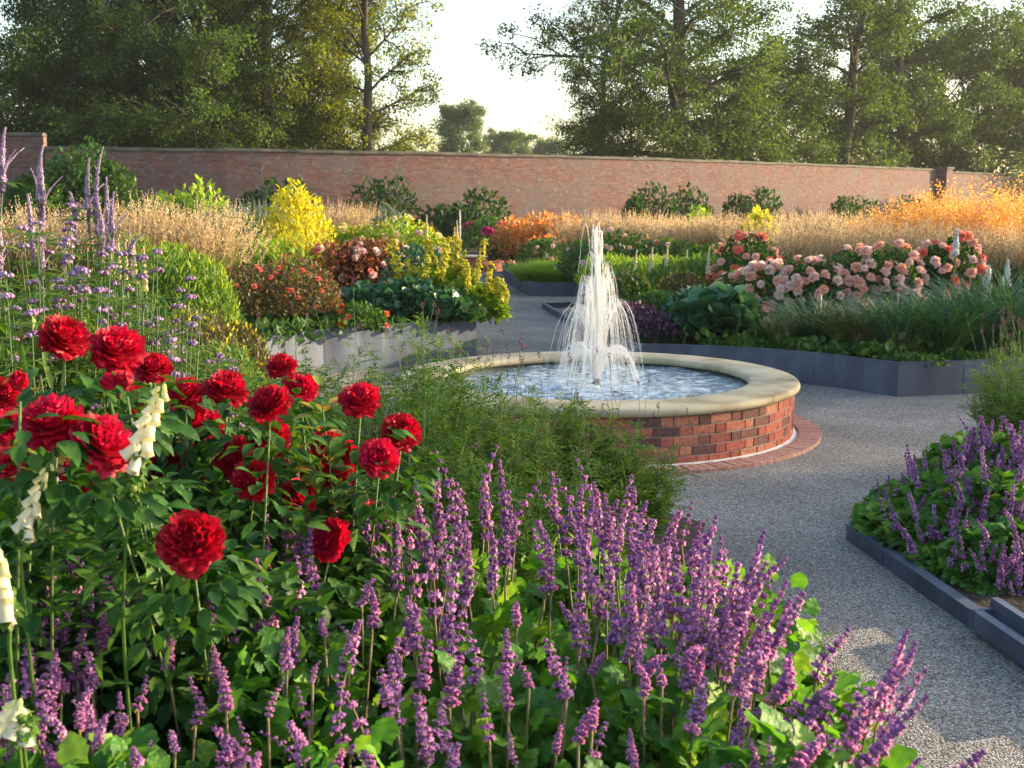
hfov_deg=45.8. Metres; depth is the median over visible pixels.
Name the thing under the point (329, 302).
rose bush
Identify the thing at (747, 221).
golden bush
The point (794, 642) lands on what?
salvia plant
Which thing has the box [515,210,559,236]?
smoke bush
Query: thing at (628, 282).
leafy shrub
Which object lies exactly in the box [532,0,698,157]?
tree
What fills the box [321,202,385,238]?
feather grass
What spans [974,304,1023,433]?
burnet plant
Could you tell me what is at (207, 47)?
tree
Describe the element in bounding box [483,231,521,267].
smoke bush
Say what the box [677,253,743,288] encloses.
drift plant
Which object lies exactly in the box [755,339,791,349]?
edging plant
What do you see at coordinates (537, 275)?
lime grass
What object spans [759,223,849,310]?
feather grass
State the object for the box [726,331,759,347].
edging plant
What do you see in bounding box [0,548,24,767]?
foxglove
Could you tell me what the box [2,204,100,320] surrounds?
feather grass
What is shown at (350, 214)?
feather grass
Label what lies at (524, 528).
burnet plant
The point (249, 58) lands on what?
tree
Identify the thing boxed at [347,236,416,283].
rose bush
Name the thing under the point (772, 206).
wall shrub
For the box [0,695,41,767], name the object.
foxglove
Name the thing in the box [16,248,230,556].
mint plant
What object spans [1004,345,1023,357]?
edging plant
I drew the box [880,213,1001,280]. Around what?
feather grass
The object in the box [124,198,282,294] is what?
feather grass
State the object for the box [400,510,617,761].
salvia plant
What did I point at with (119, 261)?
cream spire
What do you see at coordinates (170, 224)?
feather grass
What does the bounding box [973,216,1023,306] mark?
feather grass
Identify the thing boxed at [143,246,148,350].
cream spire
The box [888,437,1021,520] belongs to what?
salvia plant
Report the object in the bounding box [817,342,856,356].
edging plant
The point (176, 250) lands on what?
lime bush
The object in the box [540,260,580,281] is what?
lime grass
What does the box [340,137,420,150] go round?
tree
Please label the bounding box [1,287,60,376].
mound plant
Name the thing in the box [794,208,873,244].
feather grass
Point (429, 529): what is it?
plant
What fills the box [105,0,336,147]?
tree
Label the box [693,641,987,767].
salvia plant
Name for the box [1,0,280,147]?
tree
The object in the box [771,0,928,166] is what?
tree
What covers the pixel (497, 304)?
phlomis plant
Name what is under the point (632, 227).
feather grass
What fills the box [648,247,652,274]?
cream spire
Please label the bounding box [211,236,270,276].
drift plant
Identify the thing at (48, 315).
mound plant
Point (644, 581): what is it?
salvia plant
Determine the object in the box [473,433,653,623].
burnet plant
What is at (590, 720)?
salvia plant
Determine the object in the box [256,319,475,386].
zinc planter
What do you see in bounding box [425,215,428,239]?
candle spire
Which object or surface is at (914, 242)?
feather grass
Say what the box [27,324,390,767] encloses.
rose bush
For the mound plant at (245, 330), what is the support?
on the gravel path
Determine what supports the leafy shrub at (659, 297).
on the soil at (678, 341)
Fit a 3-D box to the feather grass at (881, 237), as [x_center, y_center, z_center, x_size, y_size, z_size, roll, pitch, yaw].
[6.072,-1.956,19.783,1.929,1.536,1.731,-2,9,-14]
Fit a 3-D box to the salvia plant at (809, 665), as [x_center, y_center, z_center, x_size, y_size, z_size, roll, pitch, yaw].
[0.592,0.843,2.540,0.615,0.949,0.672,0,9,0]
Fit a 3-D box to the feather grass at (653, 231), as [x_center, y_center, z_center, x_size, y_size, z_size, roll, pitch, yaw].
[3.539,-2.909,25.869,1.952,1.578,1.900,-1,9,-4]
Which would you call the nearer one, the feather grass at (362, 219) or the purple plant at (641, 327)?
the purple plant at (641, 327)
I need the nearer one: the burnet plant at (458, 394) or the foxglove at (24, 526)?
the foxglove at (24, 526)
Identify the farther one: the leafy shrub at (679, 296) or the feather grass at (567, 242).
the feather grass at (567, 242)
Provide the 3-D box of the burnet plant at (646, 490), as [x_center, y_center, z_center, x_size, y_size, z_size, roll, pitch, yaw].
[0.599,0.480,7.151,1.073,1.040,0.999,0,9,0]
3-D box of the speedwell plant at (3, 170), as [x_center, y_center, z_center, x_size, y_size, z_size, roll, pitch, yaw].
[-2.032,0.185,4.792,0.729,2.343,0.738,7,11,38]
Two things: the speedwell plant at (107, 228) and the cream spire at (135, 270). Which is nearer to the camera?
the speedwell plant at (107, 228)
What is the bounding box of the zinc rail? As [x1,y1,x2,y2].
[968,597,1023,666]
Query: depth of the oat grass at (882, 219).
23.45 m
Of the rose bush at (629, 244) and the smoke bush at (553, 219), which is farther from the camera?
the smoke bush at (553, 219)
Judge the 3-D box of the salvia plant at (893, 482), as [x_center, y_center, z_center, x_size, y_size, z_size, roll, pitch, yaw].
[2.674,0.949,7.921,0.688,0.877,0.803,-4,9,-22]
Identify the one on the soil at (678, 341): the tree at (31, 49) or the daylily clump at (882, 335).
the daylily clump at (882, 335)
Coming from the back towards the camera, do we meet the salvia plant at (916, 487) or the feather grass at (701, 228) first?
the feather grass at (701, 228)
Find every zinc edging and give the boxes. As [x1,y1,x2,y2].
[542,301,597,339]
[845,523,1023,667]
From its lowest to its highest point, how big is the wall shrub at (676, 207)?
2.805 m
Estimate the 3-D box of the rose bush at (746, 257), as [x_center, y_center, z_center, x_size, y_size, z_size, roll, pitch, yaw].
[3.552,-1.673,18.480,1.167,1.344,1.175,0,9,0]
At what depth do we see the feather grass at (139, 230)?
15.50 m
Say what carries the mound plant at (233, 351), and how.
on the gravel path
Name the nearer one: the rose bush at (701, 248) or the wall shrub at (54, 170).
the rose bush at (701, 248)
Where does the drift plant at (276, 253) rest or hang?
on the soil at (271, 329)
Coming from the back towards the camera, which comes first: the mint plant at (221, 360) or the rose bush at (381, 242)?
the rose bush at (381, 242)
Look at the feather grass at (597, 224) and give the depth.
27.08 m
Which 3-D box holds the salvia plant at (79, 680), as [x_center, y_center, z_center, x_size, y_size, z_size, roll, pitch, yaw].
[-0.808,0.825,2.603,0.677,0.966,0.897,0,9,0]
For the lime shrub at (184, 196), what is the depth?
32.37 m
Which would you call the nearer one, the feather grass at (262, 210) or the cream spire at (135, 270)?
the cream spire at (135, 270)
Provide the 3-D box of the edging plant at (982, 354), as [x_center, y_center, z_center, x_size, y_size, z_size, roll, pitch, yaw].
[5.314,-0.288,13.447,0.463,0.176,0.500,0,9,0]
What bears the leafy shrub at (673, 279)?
on the soil at (678, 341)
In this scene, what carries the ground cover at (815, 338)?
on the soil at (678, 341)
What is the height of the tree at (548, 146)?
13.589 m
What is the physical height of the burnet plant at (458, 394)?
1.634 m
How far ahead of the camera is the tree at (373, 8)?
54.23 m
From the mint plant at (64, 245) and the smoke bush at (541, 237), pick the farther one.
the smoke bush at (541, 237)
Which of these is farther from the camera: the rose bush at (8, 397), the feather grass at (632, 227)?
the feather grass at (632, 227)
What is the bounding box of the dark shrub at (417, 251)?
[376,243,449,283]
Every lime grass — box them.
[495,259,561,281]
[512,260,574,281]
[528,256,560,265]
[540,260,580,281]
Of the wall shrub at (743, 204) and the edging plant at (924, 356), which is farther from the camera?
the wall shrub at (743, 204)
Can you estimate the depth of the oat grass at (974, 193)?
23.82 m
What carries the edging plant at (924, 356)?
on the soil at (678, 341)
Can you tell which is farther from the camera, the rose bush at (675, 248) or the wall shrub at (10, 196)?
the wall shrub at (10, 196)
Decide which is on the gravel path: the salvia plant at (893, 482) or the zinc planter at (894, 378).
the zinc planter at (894, 378)
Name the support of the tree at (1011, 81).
on the ground
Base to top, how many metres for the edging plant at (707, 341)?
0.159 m
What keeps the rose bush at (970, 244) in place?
on the soil at (678, 341)
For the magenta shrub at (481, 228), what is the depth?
37.29 m
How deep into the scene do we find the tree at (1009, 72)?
85.30 m
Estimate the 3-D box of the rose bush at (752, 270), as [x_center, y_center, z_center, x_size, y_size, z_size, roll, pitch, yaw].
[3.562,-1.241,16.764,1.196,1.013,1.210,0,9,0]
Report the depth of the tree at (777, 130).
64.82 m
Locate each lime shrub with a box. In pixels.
[115,203,167,237]
[141,189,195,234]
[169,174,231,231]
[189,201,239,247]
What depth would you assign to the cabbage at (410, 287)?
15.58 m
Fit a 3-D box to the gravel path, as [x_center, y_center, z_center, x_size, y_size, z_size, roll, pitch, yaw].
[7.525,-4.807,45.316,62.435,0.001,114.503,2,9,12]
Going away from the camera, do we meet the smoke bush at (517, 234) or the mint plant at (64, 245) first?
the mint plant at (64, 245)
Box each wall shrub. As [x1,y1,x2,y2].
[1,171,36,233]
[8,176,82,235]
[34,145,92,224]
[54,135,126,243]
[83,160,142,229]
[232,188,268,217]
[250,175,290,215]
[276,175,317,216]
[343,176,397,224]
[364,174,420,232]
[414,202,467,250]
[435,204,488,250]
[455,184,515,250]
[619,190,653,229]
[637,181,683,225]
[668,181,716,222]
[719,192,752,228]
[740,186,786,227]
[825,195,858,224]
[833,195,884,222]
[891,195,929,222]
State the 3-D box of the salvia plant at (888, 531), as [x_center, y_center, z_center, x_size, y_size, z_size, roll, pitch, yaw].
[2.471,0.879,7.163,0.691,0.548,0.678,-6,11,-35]
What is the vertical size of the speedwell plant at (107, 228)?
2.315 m
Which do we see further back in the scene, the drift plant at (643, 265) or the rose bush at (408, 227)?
the rose bush at (408, 227)
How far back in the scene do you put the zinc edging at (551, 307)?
21.99 m
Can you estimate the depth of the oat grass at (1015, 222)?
23.22 m
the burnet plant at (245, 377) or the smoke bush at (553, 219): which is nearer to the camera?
the burnet plant at (245, 377)
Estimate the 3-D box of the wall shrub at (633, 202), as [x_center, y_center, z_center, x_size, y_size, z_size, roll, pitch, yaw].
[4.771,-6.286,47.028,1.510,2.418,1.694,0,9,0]
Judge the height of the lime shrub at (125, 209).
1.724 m
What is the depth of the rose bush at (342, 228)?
23.58 m
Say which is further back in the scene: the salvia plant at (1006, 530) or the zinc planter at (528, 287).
the zinc planter at (528, 287)
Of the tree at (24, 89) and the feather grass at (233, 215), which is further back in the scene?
the tree at (24, 89)
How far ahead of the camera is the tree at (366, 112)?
52.22 m
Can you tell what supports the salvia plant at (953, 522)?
on the soil at (1015, 601)
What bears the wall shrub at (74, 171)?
on the gravel path
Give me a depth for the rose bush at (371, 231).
23.64 m
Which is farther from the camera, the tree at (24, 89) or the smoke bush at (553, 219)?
the tree at (24, 89)
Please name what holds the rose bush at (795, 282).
on the soil at (678, 341)
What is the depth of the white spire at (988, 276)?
14.75 m
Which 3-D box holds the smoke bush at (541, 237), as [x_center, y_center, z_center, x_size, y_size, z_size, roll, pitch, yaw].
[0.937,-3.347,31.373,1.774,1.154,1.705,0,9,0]
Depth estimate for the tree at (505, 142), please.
184.52 m
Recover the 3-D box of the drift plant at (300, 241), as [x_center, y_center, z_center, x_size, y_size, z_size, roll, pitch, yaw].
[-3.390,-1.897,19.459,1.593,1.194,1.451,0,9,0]
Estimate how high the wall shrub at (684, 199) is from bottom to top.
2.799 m
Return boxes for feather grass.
[0,213,53,315]
[1,195,149,298]
[1,203,78,314]
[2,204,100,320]
[2,212,36,265]
[23,204,177,296]
[35,190,205,274]
[56,190,238,270]
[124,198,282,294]
[200,202,271,241]
[214,195,289,236]
[246,204,315,233]
[280,193,376,239]
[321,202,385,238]
[326,200,397,232]
[544,209,623,264]
[559,214,628,257]
[571,205,654,254]
[593,210,664,257]
[603,210,685,256]
[620,212,690,255]
[634,212,715,255]
[653,209,733,251]
[662,212,740,254]
[685,207,772,253]
[697,207,786,257]
[705,213,809,248]
[717,212,836,298]
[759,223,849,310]
[761,207,838,255]
[775,207,856,254]
[778,218,887,310]
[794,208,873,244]
[803,213,910,291]
[820,208,891,245]
[836,217,933,297]
[865,214,976,301]
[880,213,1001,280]
[918,221,1023,301]
[944,224,1023,305]
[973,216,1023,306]
[1002,235,1023,286]
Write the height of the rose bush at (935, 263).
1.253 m
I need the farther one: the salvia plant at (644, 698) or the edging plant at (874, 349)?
the edging plant at (874, 349)
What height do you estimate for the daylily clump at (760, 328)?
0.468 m
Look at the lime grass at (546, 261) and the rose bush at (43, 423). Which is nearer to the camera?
the rose bush at (43, 423)
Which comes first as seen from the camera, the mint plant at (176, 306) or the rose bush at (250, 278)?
the mint plant at (176, 306)
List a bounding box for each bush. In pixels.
[0,312,136,748]
[0,376,86,629]
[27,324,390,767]
[41,352,314,642]
[97,232,171,321]
[101,238,217,340]
[150,251,246,346]
[206,261,310,319]
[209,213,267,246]
[226,352,460,715]
[227,480,308,562]
[247,252,343,326]
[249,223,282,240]
[256,177,330,256]
[291,239,380,290]
[294,195,338,249]
[325,222,370,250]
[329,236,392,285]
[338,221,403,266]
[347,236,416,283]
[369,213,435,257]
[403,224,453,267]
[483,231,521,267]
[490,214,545,266]
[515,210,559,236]
[515,233,564,263]
[515,237,566,263]
[539,211,587,246]
[554,230,624,290]
[589,227,662,262]
[640,237,704,257]
[675,241,723,259]
[681,203,715,236]
[705,230,782,292]
[710,267,767,300]
[731,258,811,317]
[735,215,759,260]
[738,292,768,332]
[745,204,778,263]
[771,254,856,317]
[811,243,900,314]
[855,239,929,313]
[903,239,964,301]
[929,230,992,298]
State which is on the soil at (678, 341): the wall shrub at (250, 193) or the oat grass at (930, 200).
the oat grass at (930, 200)
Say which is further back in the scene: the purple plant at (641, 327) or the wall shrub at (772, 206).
the wall shrub at (772, 206)
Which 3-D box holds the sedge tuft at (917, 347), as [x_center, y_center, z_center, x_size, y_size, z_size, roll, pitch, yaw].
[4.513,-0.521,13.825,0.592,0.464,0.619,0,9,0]
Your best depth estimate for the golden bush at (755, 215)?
23.70 m
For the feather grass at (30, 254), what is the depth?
14.97 m
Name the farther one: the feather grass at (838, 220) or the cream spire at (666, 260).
the feather grass at (838, 220)
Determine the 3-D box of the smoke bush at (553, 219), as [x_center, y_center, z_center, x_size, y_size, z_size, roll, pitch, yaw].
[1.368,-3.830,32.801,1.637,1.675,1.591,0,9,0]
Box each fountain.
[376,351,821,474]
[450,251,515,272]
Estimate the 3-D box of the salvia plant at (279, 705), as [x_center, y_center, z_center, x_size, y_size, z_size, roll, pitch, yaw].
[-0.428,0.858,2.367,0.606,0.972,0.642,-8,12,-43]
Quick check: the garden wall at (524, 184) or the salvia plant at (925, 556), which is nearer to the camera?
the salvia plant at (925, 556)
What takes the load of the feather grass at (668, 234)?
on the soil at (678, 341)
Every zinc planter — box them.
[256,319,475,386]
[502,262,596,295]
[597,330,1022,396]
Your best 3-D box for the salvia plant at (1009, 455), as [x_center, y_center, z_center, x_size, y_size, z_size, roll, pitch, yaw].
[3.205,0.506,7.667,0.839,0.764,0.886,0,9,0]
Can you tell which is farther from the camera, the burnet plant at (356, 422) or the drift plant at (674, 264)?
the drift plant at (674, 264)
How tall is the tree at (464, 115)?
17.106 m
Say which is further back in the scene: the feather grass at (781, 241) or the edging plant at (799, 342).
the feather grass at (781, 241)
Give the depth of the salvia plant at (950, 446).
7.92 m
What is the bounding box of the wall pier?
[932,167,954,222]
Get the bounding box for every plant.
[0,127,74,394]
[0,203,184,410]
[0,223,146,547]
[0,651,70,767]
[1,144,114,405]
[1,280,85,373]
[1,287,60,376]
[2,544,248,761]
[4,675,251,767]
[5,281,170,346]
[11,147,173,384]
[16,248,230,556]
[53,285,247,430]
[71,328,182,383]
[145,322,252,459]
[146,341,212,373]
[149,478,465,715]
[157,558,421,767]
[159,305,253,377]
[188,338,267,422]
[205,319,279,384]
[207,251,260,294]
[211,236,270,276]
[213,312,361,477]
[229,303,444,482]
[243,234,317,292]
[249,674,460,767]
[262,230,347,291]
[305,323,525,539]
[315,277,525,500]
[332,299,390,330]
[336,488,464,661]
[361,581,615,767]
[369,201,416,246]
[369,445,543,700]
[372,425,574,598]
[384,239,466,318]
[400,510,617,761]
[406,326,606,519]
[423,235,487,295]
[459,261,495,323]
[473,344,648,517]
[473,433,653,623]
[478,276,512,324]
[487,459,661,675]
[507,698,638,767]
[539,377,702,553]
[541,561,773,767]
[558,493,766,767]
[573,251,642,288]
[593,300,659,339]
[613,252,683,286]
[620,310,688,343]
[632,500,837,767]
[642,251,714,292]
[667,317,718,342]
[667,557,921,767]
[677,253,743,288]
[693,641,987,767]
[698,337,727,345]
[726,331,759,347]
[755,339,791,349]
[786,336,821,351]
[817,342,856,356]
[848,475,943,543]
[855,340,889,358]
[862,455,951,503]
[871,485,974,552]
[879,348,920,361]
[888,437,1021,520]
[896,504,986,575]
[905,415,1007,476]
[914,352,953,366]
[915,444,1023,535]
[934,524,1023,596]
[937,486,1023,583]
[940,347,976,359]
[951,515,1016,535]
[956,309,1023,432]
[959,414,1023,495]
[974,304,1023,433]
[975,350,1009,364]
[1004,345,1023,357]
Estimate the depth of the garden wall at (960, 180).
79.42 m
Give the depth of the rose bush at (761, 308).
16.15 m
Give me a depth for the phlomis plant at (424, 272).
16.17 m
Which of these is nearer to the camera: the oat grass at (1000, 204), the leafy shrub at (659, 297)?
the leafy shrub at (659, 297)
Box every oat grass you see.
[833,208,934,241]
[848,200,967,249]
[859,182,1019,239]
[883,184,1023,269]
[908,171,1023,263]
[923,190,1023,279]
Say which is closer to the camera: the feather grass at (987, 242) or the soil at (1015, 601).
the soil at (1015, 601)
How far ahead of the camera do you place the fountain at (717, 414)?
10.46 m
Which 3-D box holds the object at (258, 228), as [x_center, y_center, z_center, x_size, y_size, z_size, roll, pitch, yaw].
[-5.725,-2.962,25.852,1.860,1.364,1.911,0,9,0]
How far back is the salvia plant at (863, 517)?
7.42 m
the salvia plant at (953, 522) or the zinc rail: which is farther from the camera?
the salvia plant at (953, 522)
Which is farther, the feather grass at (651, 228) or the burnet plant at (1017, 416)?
the feather grass at (651, 228)
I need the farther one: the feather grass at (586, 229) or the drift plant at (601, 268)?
the feather grass at (586, 229)
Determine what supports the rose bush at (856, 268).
on the soil at (678, 341)
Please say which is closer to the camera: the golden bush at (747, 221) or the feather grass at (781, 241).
the feather grass at (781, 241)
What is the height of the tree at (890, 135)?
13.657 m
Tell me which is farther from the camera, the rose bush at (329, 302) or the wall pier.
the wall pier
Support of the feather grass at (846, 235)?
on the soil at (678, 341)
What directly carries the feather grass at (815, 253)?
on the soil at (678, 341)
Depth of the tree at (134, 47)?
47.80 m
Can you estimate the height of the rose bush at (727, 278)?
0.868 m
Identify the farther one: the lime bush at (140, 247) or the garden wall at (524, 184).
the garden wall at (524, 184)
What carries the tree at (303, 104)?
on the ground
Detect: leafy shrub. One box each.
[592,268,657,311]
[626,289,675,316]
[654,271,706,292]
[658,284,706,334]
[659,281,768,338]
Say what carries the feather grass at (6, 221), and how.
on the soil
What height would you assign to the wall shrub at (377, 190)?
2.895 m
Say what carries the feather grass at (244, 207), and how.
on the soil at (271, 329)
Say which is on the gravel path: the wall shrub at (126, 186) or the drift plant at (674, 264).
the wall shrub at (126, 186)
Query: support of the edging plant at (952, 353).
on the soil at (678, 341)
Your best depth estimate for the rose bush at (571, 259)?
23.74 m
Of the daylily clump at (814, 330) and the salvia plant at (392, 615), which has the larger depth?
the daylily clump at (814, 330)
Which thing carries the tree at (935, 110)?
on the ground
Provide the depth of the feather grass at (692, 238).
25.11 m
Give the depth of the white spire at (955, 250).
15.49 m
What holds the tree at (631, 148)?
on the ground
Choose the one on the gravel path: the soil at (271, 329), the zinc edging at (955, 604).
the zinc edging at (955, 604)
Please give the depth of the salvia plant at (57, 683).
2.08 m
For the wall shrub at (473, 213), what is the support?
on the gravel path
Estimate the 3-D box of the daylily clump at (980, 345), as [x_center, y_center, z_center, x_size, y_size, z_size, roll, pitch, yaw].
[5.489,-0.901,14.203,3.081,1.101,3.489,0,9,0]
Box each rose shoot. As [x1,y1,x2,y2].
[1,372,82,535]
[291,375,349,579]
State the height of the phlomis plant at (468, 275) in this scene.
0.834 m
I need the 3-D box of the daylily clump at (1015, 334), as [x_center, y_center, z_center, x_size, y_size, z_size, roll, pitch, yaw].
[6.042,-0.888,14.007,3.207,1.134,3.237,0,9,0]
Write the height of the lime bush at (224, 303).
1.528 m
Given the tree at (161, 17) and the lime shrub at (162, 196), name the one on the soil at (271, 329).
the lime shrub at (162, 196)
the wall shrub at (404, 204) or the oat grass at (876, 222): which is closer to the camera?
the oat grass at (876, 222)
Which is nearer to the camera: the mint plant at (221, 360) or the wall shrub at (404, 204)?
the mint plant at (221, 360)
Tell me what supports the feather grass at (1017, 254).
on the soil at (678, 341)
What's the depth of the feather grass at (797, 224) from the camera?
27.69 m
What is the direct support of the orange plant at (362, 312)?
on the soil at (271, 329)
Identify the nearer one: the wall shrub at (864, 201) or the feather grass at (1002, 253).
the feather grass at (1002, 253)
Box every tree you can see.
[0,0,209,147]
[0,0,213,147]
[0,34,83,145]
[1,0,175,145]
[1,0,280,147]
[66,0,326,148]
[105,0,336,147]
[154,0,367,149]
[190,0,356,144]
[219,60,353,149]
[272,0,396,150]
[285,0,446,151]
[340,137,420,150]
[431,98,489,152]
[475,0,816,161]
[483,127,541,153]
[529,134,575,154]
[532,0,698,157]
[558,67,721,158]
[645,32,834,163]
[697,27,885,165]
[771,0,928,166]
[795,0,993,166]
[795,37,959,167]
[844,0,1023,198]
[911,0,1023,172]
[952,14,1023,173]
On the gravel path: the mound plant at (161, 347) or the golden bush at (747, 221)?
the mound plant at (161, 347)
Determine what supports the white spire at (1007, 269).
on the soil at (678, 341)
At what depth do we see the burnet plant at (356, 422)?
6.28 m
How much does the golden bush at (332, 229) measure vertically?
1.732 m
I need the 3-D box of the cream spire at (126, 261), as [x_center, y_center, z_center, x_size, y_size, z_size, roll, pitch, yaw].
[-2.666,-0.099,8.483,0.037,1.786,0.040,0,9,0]
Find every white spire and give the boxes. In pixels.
[951,228,958,301]
[984,266,990,294]
[1002,259,1011,288]
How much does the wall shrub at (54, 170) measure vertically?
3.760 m
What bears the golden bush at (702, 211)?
on the soil at (678, 341)
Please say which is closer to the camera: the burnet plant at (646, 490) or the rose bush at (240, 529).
the rose bush at (240, 529)
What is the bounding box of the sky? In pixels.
[0,0,1023,173]
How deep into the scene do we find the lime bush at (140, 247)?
13.10 m
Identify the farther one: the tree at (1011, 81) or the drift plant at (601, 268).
the tree at (1011, 81)
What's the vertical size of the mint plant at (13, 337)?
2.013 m
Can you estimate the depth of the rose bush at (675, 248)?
23.75 m
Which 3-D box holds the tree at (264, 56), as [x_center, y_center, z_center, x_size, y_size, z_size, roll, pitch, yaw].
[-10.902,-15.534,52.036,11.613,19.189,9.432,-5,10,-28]
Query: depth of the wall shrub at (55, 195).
36.64 m
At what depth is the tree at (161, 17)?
52.15 m
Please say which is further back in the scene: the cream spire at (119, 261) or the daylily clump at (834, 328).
the daylily clump at (834, 328)
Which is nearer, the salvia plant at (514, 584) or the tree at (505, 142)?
the salvia plant at (514, 584)
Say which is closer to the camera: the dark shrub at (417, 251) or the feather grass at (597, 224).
the dark shrub at (417, 251)
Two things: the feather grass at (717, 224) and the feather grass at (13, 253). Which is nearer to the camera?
the feather grass at (13, 253)
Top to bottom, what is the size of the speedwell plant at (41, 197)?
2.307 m
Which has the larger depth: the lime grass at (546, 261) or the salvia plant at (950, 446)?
the lime grass at (546, 261)
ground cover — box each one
[187,256,446,348]
[608,291,1022,358]
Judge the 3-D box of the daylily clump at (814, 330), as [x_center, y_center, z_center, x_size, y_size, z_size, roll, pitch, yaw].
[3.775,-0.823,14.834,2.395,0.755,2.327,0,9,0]
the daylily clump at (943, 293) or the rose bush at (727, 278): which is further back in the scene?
the rose bush at (727, 278)
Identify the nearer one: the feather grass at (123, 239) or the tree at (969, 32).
the feather grass at (123, 239)
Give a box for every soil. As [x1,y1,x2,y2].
[248,295,424,333]
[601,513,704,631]
[605,298,1019,357]
[876,527,1023,612]
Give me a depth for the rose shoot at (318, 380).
3.02 m
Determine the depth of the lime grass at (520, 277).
27.27 m
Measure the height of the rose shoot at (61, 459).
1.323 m
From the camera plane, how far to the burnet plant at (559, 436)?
7.00 m
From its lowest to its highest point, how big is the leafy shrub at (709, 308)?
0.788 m
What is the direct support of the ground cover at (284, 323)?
on the soil at (271, 329)
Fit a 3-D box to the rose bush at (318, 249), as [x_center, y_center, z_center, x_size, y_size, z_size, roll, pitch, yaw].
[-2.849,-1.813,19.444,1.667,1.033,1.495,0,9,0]
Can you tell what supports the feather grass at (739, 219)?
on the soil at (678, 341)
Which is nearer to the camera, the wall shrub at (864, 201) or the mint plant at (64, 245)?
the mint plant at (64, 245)
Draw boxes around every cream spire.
[117,238,122,322]
[124,242,130,326]
[133,238,138,315]
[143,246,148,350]
[633,250,637,270]
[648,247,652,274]
[664,246,668,275]
[705,246,710,286]
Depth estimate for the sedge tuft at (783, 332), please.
14.60 m
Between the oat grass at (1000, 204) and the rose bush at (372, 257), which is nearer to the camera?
the rose bush at (372, 257)
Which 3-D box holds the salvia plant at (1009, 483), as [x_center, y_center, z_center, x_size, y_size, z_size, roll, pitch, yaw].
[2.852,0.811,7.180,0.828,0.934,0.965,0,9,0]
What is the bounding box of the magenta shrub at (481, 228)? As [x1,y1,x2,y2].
[452,215,508,251]
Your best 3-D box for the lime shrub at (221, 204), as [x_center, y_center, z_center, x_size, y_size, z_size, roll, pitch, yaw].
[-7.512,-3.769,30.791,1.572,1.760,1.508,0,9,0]
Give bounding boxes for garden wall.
[0,132,46,231]
[44,146,937,250]
[951,171,1023,223]
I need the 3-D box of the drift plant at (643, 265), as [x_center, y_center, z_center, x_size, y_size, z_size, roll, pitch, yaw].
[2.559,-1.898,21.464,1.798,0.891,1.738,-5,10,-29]
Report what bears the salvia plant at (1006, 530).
on the soil at (1015, 601)
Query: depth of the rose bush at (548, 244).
29.57 m
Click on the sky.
(513, 103)
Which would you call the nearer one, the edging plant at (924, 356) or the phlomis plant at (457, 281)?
the edging plant at (924, 356)
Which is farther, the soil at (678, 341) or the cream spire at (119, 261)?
the soil at (678, 341)
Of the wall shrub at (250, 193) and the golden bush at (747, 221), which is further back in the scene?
the wall shrub at (250, 193)
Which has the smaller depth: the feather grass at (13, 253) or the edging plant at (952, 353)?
the edging plant at (952, 353)
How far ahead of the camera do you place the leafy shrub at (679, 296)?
16.13 m
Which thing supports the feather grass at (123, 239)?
on the soil
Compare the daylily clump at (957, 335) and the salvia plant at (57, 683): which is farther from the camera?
the daylily clump at (957, 335)
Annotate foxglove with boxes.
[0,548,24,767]
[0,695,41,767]
[6,461,54,744]
[117,381,169,735]
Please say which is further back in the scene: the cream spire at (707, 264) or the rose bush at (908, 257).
the cream spire at (707, 264)
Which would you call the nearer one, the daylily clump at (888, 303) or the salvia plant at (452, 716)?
the salvia plant at (452, 716)
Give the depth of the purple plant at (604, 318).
15.52 m
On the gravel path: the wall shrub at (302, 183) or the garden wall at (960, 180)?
the wall shrub at (302, 183)
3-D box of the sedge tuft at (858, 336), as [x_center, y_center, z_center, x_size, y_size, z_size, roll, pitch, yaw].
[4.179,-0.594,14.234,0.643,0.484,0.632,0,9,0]
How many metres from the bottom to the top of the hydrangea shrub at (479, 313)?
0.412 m
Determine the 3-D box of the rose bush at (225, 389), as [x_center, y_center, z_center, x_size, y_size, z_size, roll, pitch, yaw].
[-0.792,0.568,3.098,0.785,1.326,0.802,0,9,0]
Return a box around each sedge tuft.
[755,309,803,349]
[840,318,880,345]
[886,320,926,352]
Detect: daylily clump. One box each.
[735,307,822,338]
[737,285,915,345]
[770,290,915,345]
[791,286,1006,350]
[830,292,926,317]
[839,279,1022,354]
[852,258,1023,352]
[856,276,1023,323]
[901,262,1023,349]
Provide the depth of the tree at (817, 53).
68.72 m
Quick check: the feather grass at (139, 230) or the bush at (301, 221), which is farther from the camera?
the bush at (301, 221)
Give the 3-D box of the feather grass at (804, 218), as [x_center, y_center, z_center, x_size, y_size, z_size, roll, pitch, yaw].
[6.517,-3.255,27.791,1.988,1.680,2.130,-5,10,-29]
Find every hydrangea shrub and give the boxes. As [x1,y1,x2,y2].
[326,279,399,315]
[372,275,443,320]
[395,284,479,318]
[432,296,491,322]
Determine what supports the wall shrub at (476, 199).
on the gravel path
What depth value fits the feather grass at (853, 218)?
28.44 m
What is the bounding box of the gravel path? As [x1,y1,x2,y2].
[276,265,1023,767]
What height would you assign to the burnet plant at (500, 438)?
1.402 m

